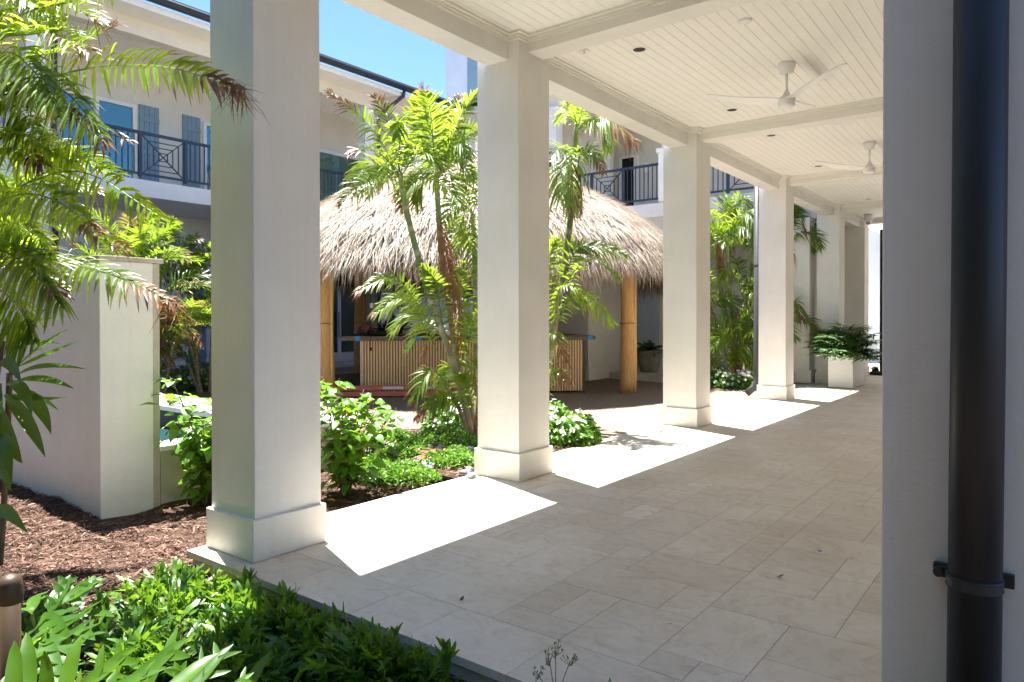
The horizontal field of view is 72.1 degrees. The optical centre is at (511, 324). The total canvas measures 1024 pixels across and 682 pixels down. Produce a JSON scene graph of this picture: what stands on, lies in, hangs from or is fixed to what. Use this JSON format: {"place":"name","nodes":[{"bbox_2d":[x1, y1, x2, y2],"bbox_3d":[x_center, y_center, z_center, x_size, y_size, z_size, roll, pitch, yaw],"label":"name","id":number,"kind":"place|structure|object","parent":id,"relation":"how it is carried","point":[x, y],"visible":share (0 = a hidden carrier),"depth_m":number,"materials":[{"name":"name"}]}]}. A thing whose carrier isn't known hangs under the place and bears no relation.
{"place":"outdoors","nodes":[
{"label":"outdoors","id":0,"kind":"place"},
{"bbox_2d":[160,427,198,440],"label":"pool water","id":1,"kind":"structure","parent":0,"point":[163,431],"depth_m":8.60,"materials":[{"name":"teal liquid"}]},
{"bbox_2d":[0,467,466,681],"bbox_3d":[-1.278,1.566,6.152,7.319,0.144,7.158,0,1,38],"label":"bark mulch","id":2,"kind":"object","parent":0,"point":[31,562],"visible":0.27,"depth_m":5.06,"materials":[{"name":"brown wood"}]},
{"bbox_2d":[0,573,23,680],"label":"bollard light","id":3,"kind":"object","parent":2,"relation":"on","point":[11,592],"visible":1,"depth_m":2.32,"materials":[{"name":"metal"}]},
{"bbox_2d":[0,290,86,565],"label":"lance leaf plant","id":4,"kind":"object","parent":2,"relation":"on","point":[35,402],"visible":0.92,"depth_m":4.10,"materials":[{"name":"green plant"}]},
{"bbox_2d":[21,575,120,681],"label":"split leaf plant","id":5,"kind":"object","parent":2,"relation":"on","point":[52,639],"visible":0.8,"depth_m":3.02,"materials":[{"name":"green plant"}]},
{"bbox_2d":[0,0,271,364],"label":"clumping palm","id":6,"kind":"object","parent":2,"relation":"on","point":[19,233],"visible":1,"depth_m":4.08,"materials":[{"name":"green plant"}]},
{"bbox_2d":[0,627,271,681],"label":"split leaf plant","id":7,"kind":"object","parent":2,"relation":"on","point":[21,665],"visible":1,"depth_m":2.35,"materials":[{"name":"green plant"}]},
{"bbox_2d":[94,556,238,619],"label":"leafy shrubs","id":8,"kind":"object","parent":2,"relation":"on","point":[167,577],"visible":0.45,"depth_m":4.13,"materials":[{"name":"green plant"}]},
{"bbox_2d":[141,377,211,506],"bbox_3d":[-2.706,1.002,6.122,0.936,1.112,0.902,0,0,-25],"label":"leafy shrub","id":9,"kind":"object","parent":2,"relation":"on","point":[197,452],"visible":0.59,"depth_m":5.97,"materials":[{"name":"green plant"}]},
{"bbox_2d":[21,559,462,681],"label":"leafy shrubs","id":10,"kind":"object","parent":2,"relation":"on","point":[250,624],"visible":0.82,"depth_m":3.27,"materials":[{"name":"green plant"}]},
{"bbox_2d":[320,376,402,495],"bbox_3d":[-1.517,1.010,6.472,0.950,1.089,0.981,0,1,-36],"label":"leafy shrub","id":11,"kind":"object","parent":2,"relation":"on","point":[344,456],"visible":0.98,"depth_m":6.33,"materials":[{"name":"green plant"}]},
{"bbox_2d":[359,402,404,456],"bbox_3d":[-1.417,1.175,7.506,0.714,0.729,0.545,0,1,38],"label":"leafy shrub","id":12,"kind":"object","parent":2,"relation":"on","point":[394,421],"visible":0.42,"depth_m":7.41,"materials":[{"name":"green plant"}]},
{"bbox_2d":[322,79,477,433],"bbox_3d":[-1.164,-0.931,9.280,2.063,5.008,2.422,0,0,6],"label":"clumping palm","id":13,"kind":"object","parent":2,"relation":"on","point":[456,153],"visible":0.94,"depth_m":9.07,"materials":[{"name":"green plant"}]},
{"bbox_2d":[419,397,475,432],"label":"leafy shrubs","id":14,"kind":"object","parent":2,"relation":"on","point":[447,421],"visible":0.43,"depth_m":9.52,"materials":[{"name":"green plant"}]},
{"bbox_2d":[532,640,579,681],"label":"seedhead weed","id":15,"kind":"object","parent":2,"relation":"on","point":[548,664],"visible":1,"depth_m":2.75,"materials":[{"name":"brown plant"}]},
{"bbox_2d":[549,399,602,447],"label":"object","id":16,"kind":"object","parent":2,"relation":"on","point":[565,424],"visible":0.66,"depth_m":8.45,"materials":[{"name":"green plant"}]},
{"bbox_2d":[140,0,445,139],"label":"sky","id":17,"kind":"structure","parent":0,"point":[352,35],"materials":[{"name":"blue"}]},
{"bbox_2d":[193,560,496,681],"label":"terrace footing","id":18,"kind":"object","parent":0,"point":[467,676],"depth_m":3.25,"materials":[{"name":"concrete"}]},
{"bbox_2d":[187,366,881,681],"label":"terrace tiles","id":19,"kind":"object","parent":18,"relation":"on","point":[747,503],"visible":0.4,"depth_m":4.42,"materials":[{"name":"tile"}]},
{"bbox_2d":[206,0,325,562],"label":"porch column","id":20,"kind":"structure","parent":19,"relation":"on","point":[267,503],"depth_m":4.52,"materials":[{"name":"white paint"}]},
{"bbox_2d":[467,472,476,477],"bbox_3d":[-0.382,1.424,6.690,0.094,0.044,0.137,0,0,0],"label":"river stone","id":21,"kind":"object","parent":19,"relation":"on","point":[471,475],"visible":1,"depth_m":6.65,"materials":[{"name":"white stone"}]},
{"bbox_2d":[474,39,552,481],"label":"porch column","id":22,"kind":"structure","parent":19,"relation":"on","point":[513,258],"depth_m":6.66,"materials":[{"name":"white paint"}]},
{"bbox_2d":[661,132,711,427],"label":"porch column","id":23,"kind":"structure","parent":19,"relation":"on","point":[686,286],"depth_m":9.90,"materials":[{"name":"white paint"}]},
{"bbox_2d":[757,179,794,400],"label":"porch column","id":24,"kind":"structure","parent":19,"relation":"on","point":[776,279],"depth_m":13.15,"materials":[{"name":"white paint"}]},
{"bbox_2d":[744,186,758,395],"bbox_3d":[4.628,-0.864,13.527,0.314,4.478,0.144,0,0,1],"label":"downpipe","id":25,"kind":"object","parent":24,"relation":"attached to","point":[750,390],"visible":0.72,"depth_m":13.47,"materials":[{"name":"grey metal"}]},
{"bbox_2d":[815,207,844,383],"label":"porch column","id":26,"kind":"structure","parent":19,"relation":"on","point":[830,280],"depth_m":16.41,"materials":[{"name":"white paint"}]},
{"bbox_2d":[828,355,864,387],"bbox_3d":[7.546,1.032,15.867,0.500,0.668,1.200,0,1,38],"label":"planter box","id":27,"kind":"object","parent":19,"relation":"on","point":[845,373],"visible":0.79,"depth_m":15.44,"materials":[{"name":"white concrete"}]},
{"bbox_2d":[803,321,881,362],"bbox_3d":[7.542,0.361,15.705,2.004,0.899,2.475,0,0,16],"label":"lady palm","id":28,"kind":"object","parent":27,"relation":"in","point":[842,344],"visible":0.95,"depth_m":15.38,"materials":[{"name":"green plant"}]},
{"bbox_2d":[844,221,869,376],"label":"porch column","id":29,"kind":"structure","parent":19,"relation":"on","point":[856,290],"depth_m":18.57,"materials":[{"name":"white paint"}]},
{"bbox_2d":[870,230,882,375],"bbox_3d":[9.896,-0.596,18.896,0.530,3.900,0.400,0,1,38],"label":"floor stand","id":30,"kind":"object","parent":19,"relation":"on","point":[875,371],"visible":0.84,"depth_m":18.86,"materials":[{"name":"black plastic"}]},
{"bbox_2d":[881,0,1023,681],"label":"porch column","id":31,"kind":"structure","parent":19,"relation":"on","point":[917,134],"depth_m":2.15,"materials":[{"name":"white paint"}]},
{"bbox_2d":[933,0,1014,681],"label":"downpipe","id":32,"kind":"object","parent":31,"relation":"attached to","point":[978,580],"visible":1,"depth_m":1.95,"materials":[{"name":"black metal"}]},
{"bbox_2d":[357,322,371,335],"bbox_3d":[-2.990,0.077,14.311,0.265,0.285,0.153,17,13,3],"label":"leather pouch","id":33,"kind":"object","parent":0,"point":[364,328],"visible":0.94,"depth_m":14.27,"materials":[{"name":"brown leather"}]},
{"bbox_2d":[368,328,392,335],"bbox_3d":[-2.659,0.144,14.255,0.516,0.157,0.275,0,0,-7],"label":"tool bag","id":34,"kind":"object","parent":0,"point":[378,332],"visible":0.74,"depth_m":14.17,"materials":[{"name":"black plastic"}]},
{"bbox_2d":[402,330,425,335],"bbox_3d":[-1.990,0.165,14.295,0.480,0.112,0.112,0,0,-22],"label":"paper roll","id":35,"kind":"object","parent":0,"point":[405,332],"visible":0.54,"depth_m":14.22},
{"bbox_2d":[166,373,756,438],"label":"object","id":36,"kind":"object","parent":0,"point":[609,407],"visible":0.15,"depth_m":12.94,"materials":[{"name":"beige stone"}]},
{"bbox_2d":[152,232,211,392],"bbox_3d":[-6.676,-0.293,14.681,3.294,3.442,2.856,0,0,-5],"label":"clumping palm","id":37,"kind":"object","parent":36,"relation":"on","point":[194,354],"visible":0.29,"depth_m":14.60,"materials":[{"name":"green plant"}]},
{"bbox_2d":[321,384,475,396],"bbox_3d":[-1.934,1.286,13.839,3.550,0.198,0.135,0,0,-7],"label":"folded ladder","id":38,"kind":"object","parent":36,"relation":"on","point":[382,392],"visible":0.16,"depth_m":13.73,"materials":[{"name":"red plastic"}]},
{"bbox_2d":[340,333,595,391],"bbox_3d":[-1.065,0.796,15.945,5.140,1.176,3.696,0,0,-7],"label":"bar counter","id":39,"kind":"object","parent":36,"relation":"on","point":[385,361],"visible":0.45,"depth_m":14.08,"materials":[{"name":"brown wood"}]},
{"bbox_2d":[320,153,662,397],"bbox_3d":[-0.943,-1.395,17.090,10.713,5.589,10.611,0,0,-7],"label":"thatched hut","id":40,"kind":"object","parent":36,"relation":"on","point":[363,243],"visible":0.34,"depth_m":13.28,"materials":[{"name":"beige plant"}]},
{"bbox_2d":[370,288,372,350],"bbox_3d":[-2.771,-0.294,13.821,0.070,1.610,0.043,0,1,38],"label":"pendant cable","id":41,"kind":"object","parent":40,"relation":"hanging from","point":[371,305],"visible":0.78,"depth_m":13.81,"materials":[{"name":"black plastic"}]},
{"bbox_2d":[446,48,477,152],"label":"stair tower","id":42,"kind":"structure","parent":0,"point":[461,73],"depth_m":36.03,"materials":[{"name":"paint"}]},
{"bbox_2d":[467,57,477,152],"bbox_3d":[-1.842,-12.757,35.343,1.020,10.000,0.060,0,1,38],"label":"window","id":43,"kind":"structure","parent":42,"relation":"in","point":[471,64],"depth_m":35.46,"materials":[{"name":"blue glass"}]},
{"bbox_2d":[360,426,590,477],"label":"bark mulch","id":44,"kind":"object","parent":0,"point":[448,467],"visible":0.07,"depth_m":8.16,"materials":[{"name":"brown soil mulch"}]},
{"bbox_2d":[355,451,395,472],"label":"groundcover plant","id":45,"kind":"object","parent":44,"relation":"on","point":[383,457],"visible":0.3,"depth_m":7.12,"materials":[{"name":"green plant"}]},
{"bbox_2d":[378,428,418,444],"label":"groundcover plant","id":46,"kind":"object","parent":44,"relation":"on","point":[402,435],"visible":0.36,"depth_m":8.61,"materials":[{"name":"green plant"}]},
{"bbox_2d":[363,458,442,488],"bbox_3d":[-1.056,1.399,6.767,0.839,0.212,0.662,0,1,38],"label":"groundcover plant","id":47,"kind":"object","parent":44,"relation":"on","point":[407,467],"visible":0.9,"depth_m":6.60,"materials":[{"name":"green plant"}]},
{"bbox_2d":[382,435,432,459],"bbox_3d":[-1.145,1.373,7.855,0.709,0.248,0.594,0,1,38],"label":"groundcover plant","id":48,"kind":"object","parent":44,"relation":"on","point":[411,447],"visible":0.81,"depth_m":7.74,"materials":[{"name":"green plant"}]},
{"bbox_2d":[413,444,448,461],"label":"fallen frond","id":49,"kind":"object","parent":44,"relation":"on","point":[426,451],"visible":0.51,"depth_m":7.60,"materials":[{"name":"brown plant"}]},
{"bbox_2d":[414,423,477,447],"bbox_3d":[-0.765,1.342,8.529,1.099,0.289,0.748,0,1,38],"label":"groundcover plant","id":50,"kind":"object","parent":44,"relation":"on","point":[442,436],"visible":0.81,"depth_m":8.41,"materials":[{"name":"green plant"}]},
{"bbox_2d":[420,444,473,469],"bbox_3d":[-0.620,1.381,7.380,0.745,0.230,0.675,0,1,38],"label":"groundcover plant","id":51,"kind":"object","parent":44,"relation":"on","point":[455,454],"visible":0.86,"depth_m":7.27,"materials":[{"name":"green plant"}]},
{"bbox_2d":[458,469,472,473],"bbox_3d":[-0.457,1.424,6.830,0.152,0.040,0.076,0,0,-6],"label":"river stone","id":52,"kind":"object","parent":44,"relation":"on","point":[464,471],"visible":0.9,"depth_m":6.81,"materials":[{"name":"white stone"}]},
{"bbox_2d":[549,100,642,395],"bbox_3d":[0.928,-0.885,9.808,1.501,4.714,1.645,0,0,-6],"label":"clumping palm","id":53,"kind":"object","parent":44,"relation":"on","point":[572,197],"visible":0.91,"depth_m":9.60,"materials":[{"name":"green plant"}]},
{"bbox_2d":[162,362,879,479],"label":"courtyard paving","id":54,"kind":"structure","parent":0,"point":[871,364],"depth_m":16.72,"materials":[{"name":"beige stone"}]},
{"bbox_2d":[1,207,210,353],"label":"clumping palm","id":55,"kind":"object","parent":54,"relation":"on","point":[142,251],"visible":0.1,"depth_m":12.51,"materials":[{"name":"green plant"}]},
{"bbox_2d":[57,208,210,392],"bbox_3d":[-6.931,-0.245,13.344,3.354,3.993,3.695,0,1,-40],"label":"clumping palm","id":56,"kind":"object","parent":54,"relation":"on","point":[168,239],"visible":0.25,"depth_m":13.29,"materials":[{"name":"green plant"}]},
{"bbox_2d":[162,364,208,391],"bbox_3d":[-7.144,1.210,15.528,1.847,0.659,1.370,0,1,38],"label":"flower clump","id":57,"kind":"object","parent":54,"relation":"on","point":[185,381],"visible":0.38,"depth_m":15.02,"materials":[{"name":"green plant"}]},
{"bbox_2d":[0,0,462,375],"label":"courtyard house","id":58,"kind":"structure","parent":54,"relation":"on","point":[156,111],"depth_m":18.18,"materials":[{"name":"paint"}]},
{"bbox_2d":[58,88,136,178],"bbox_3d":[-10.204,-4.458,17.278,0.060,2.320,1.900,0,1,38],"label":"window","id":59,"kind":"structure","parent":58,"relation":"in","point":[118,113],"depth_m":17.62,"materials":[{"name":"blue glass"}]},
{"bbox_2d":[58,115,210,185],"bbox_3d":[-8.100,-3.867,16.294,0.070,1.030,4.730,0,1,38],"label":"balcony railing","id":60,"kind":"object","parent":58,"relation":"attached to","point":[184,179],"visible":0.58,"depth_m":16.23,"materials":[{"name":"black metal"}]},
{"bbox_2d":[202,121,210,189],"bbox_3d":[-7.997,-4.471,20.147,0.060,2.300,1.760,0,1,38],"label":"window","id":61,"kind":"structure","parent":58,"relation":"in","point":[206,125],"depth_m":19.50,"materials":[{"name":"blue glass"}]},
{"bbox_2d":[320,149,357,200],"bbox_3d":[-5.799,-4.488,23.004,0.060,2.290,2.250,0,1,38],"label":"window","id":62,"kind":"structure","parent":58,"relation":"in","point":[330,160],"depth_m":22.98,"materials":[{"name":"teal glass"}]},
{"bbox_2d":[320,168,360,202],"bbox_3d":[-5.447,-3.895,19.742,0.070,1.030,3.030,0,1,38],"label":"balcony railing","id":63,"kind":"object","parent":58,"relation":"attached to","point":[331,171],"visible":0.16,"depth_m":20.00,"materials":[{"name":"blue metal"}]},
{"bbox_2d":[333,286,353,360],"bbox_3d":[-5.667,-0.114,23.158,0.114,2.600,1.700,0,1,38],"label":"door","id":64,"kind":"structure","parent":58,"relation":"in","point":[343,316],"depth_m":23.32,"materials":[{"name":"white paint"}]},
{"bbox_2d":[381,294,411,334],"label":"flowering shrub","id":65,"kind":"object","parent":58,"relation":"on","point":[403,326],"visible":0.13,"depth_m":21.92,"materials":[{"name":"green plant"}]},
{"bbox_2d":[408,94,816,382],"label":"courtyard house","id":66,"kind":"structure","parent":54,"relation":"on","point":[603,350],"depth_m":19.11,"materials":[{"name":"white paint"}]},
{"bbox_2d":[561,163,657,204],"bbox_3d":[2.767,-3.884,20.047,3.280,1.030,0.070,0,1,38],"label":"balcony railing","id":67,"kind":"object","parent":66,"relation":"attached to","point":[622,170],"visible":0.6,"depth_m":19.68,"materials":[{"name":"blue metal"}]},
{"bbox_2d":[619,154,637,205],"bbox_3d":[3.919,-4.506,23.647,0.680,2.340,0.080,0,1,38],"label":"door","id":68,"kind":"structure","parent":66,"relation":"in","point":[631,160],"depth_m":23.60,"materials":[{"name":"white paint"}]},
{"bbox_2d":[710,167,753,193],"bbox_3d":[5.601,-3.870,17.867,2.930,1.030,0.070,0,1,38],"label":"balcony railing","id":69,"kind":"object","parent":66,"relation":"attached to","point":[728,189],"visible":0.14,"depth_m":17.93,"materials":[{"name":"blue metal"}]},
{"bbox_2d":[637,350,661,372],"bbox_3d":[3.559,0.944,18.274,0.670,0.560,0.670,0,1,38],"label":"round pot","id":70,"kind":"object","parent":54,"relation":"on","point":[648,362],"visible":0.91,"depth_m":18.04,"materials":[{"name":"concrete"}]},
{"bbox_2d":[637,340,662,356],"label":"potted fern","id":71,"kind":"object","parent":70,"relation":"in","point":[648,346],"visible":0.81,"depth_m":18.19,"materials":[{"name":"green plant"}]},
{"bbox_2d":[710,365,753,389],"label":"flower clump","id":72,"kind":"object","parent":54,"relation":"on","point":[725,380],"visible":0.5,"depth_m":15.35,"materials":[{"name":"green plant"}]},
{"bbox_2d":[710,190,803,387],"bbox_3d":[5.176,-0.630,16.392,3.084,5.178,2.666,0,0,12],"label":"clumping palm","id":73,"kind":"object","parent":54,"relation":"on","point":[734,223],"visible":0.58,"depth_m":16.07,"materials":[{"name":"green plant"}]},
{"bbox_2d":[740,203,828,341],"bbox_3d":[6.722,-0.860,16.910,2.460,4.446,1.786,0,0,-3],"label":"clumping palm","id":74,"kind":"object","parent":54,"relation":"on","point":[806,320],"visible":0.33,"depth_m":16.44,"materials":[{"name":"green plant"}]},
{"bbox_2d":[868,228,879,362],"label":"end house","id":75,"kind":"structure","parent":54,"relation":"on","point":[874,285],"depth_m":24.84,"materials":[{"name":"paint"}]},
{"bbox_2d":[188,524,879,681],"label":"terrace floor","id":76,"kind":"structure","parent":0,"point":[461,666],"depth_m":3.59,"materials":[{"name":"tile"}]},
{"bbox_3d":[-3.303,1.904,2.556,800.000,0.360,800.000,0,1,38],"label":"ground","id":77,"kind":"structure","parent":0,"visible":0},
{"bbox_2d":[0,255,163,518],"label":"garden wall","id":78,"kind":"structure","parent":77,"relation":"on","point":[101,442],"depth_m":5.99,"materials":[{"name":"white paint"}]},
{"bbox_2d":[160,393,356,503],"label":"pool wall","id":79,"kind":"structure","parent":77,"relation":"on","point":[172,473],"depth_m":6.32,"materials":[{"name":"paint"}]},
{"bbox_3d":[9.436,-0.660,11.933,0.240,4.230,24.470,0,1,38],"label":"porch side wall","id":80,"kind":"object","parent":77,"relation":"on","visible":0},
{"bbox_2d":[341,0,882,232],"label":"porch roof","id":81,"kind":"structure","parent":80,"relation":"on","point":[677,71],"depth_m":7.37,"materials":[{"name":"white paint"}]},
{"bbox_2d":[579,48,589,54],"bbox_3d":[0.711,-2.682,6.926,0.090,0.041,0.060,0,1,38],"label":"fire sprinkler","id":82,"kind":"object","parent":81,"relation":"attached to","point":[583,51],"visible":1,"depth_m":6.91,"materials":[{"name":"paint"}]},
{"bbox_2d":[632,46,646,52],"bbox_3d":[1.249,-2.699,6.903,0.152,0.007,0.152,0,1,38],"label":"recessed downlight","id":83,"kind":"object","parent":81,"relation":"attached to","point":[639,49],"visible":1,"depth_m":6.90,"materials":[{"name":"black metal"}]},
{"bbox_2d":[726,108,737,111],"bbox_3d":[2.780,-2.715,8.893,0.152,0.007,0.152,0,1,38],"label":"recessed downlight","id":84,"kind":"object","parent":81,"relation":"attached to","point":[731,109],"visible":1,"depth_m":8.87,"materials":[{"name":"black metal"}]},
{"bbox_2d":[737,17,751,24],"bbox_3d":[2.063,-2.689,6.239,0.128,0.019,0.128,0,1,38],"label":"ceiling disc","id":85,"kind":"object","parent":81,"relation":"attached to","point":[744,21],"visible":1,"depth_m":6.22,"materials":[{"name":"white plastic"}]},
{"bbox_2d":[707,61,846,108],"bbox_3d":[2.973,-2.482,7.435,1.399,0.449,1.217,0,1,42],"label":"ceiling fan","id":86,"kind":"object","parent":81,"relation":"hanging from","point":[786,100],"visible":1,"depth_m":7.27,"materials":[{"name":"white plastic"}]},
{"bbox_2d":[815,141,882,173],"bbox_3d":[5.465,-2.508,10.728,1.399,0.449,1.217,0,0,32],"label":"ceiling fan","id":87,"kind":"object","parent":81,"relation":"hanging from","point":[869,168],"visible":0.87,"depth_m":10.55,"materials":[{"name":"white plastic"}]},
{"bbox_2d":[864,214,873,224],"bbox_3d":[9.037,-2.660,17.831,0.230,0.245,0.230,0,1,38],"label":"security camera","id":88,"kind":"object","parent":81,"relation":"attached to","point":[868,218],"visible":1,"depth_m":17.76,"materials":[{"name":"white plastic"}]}
]}

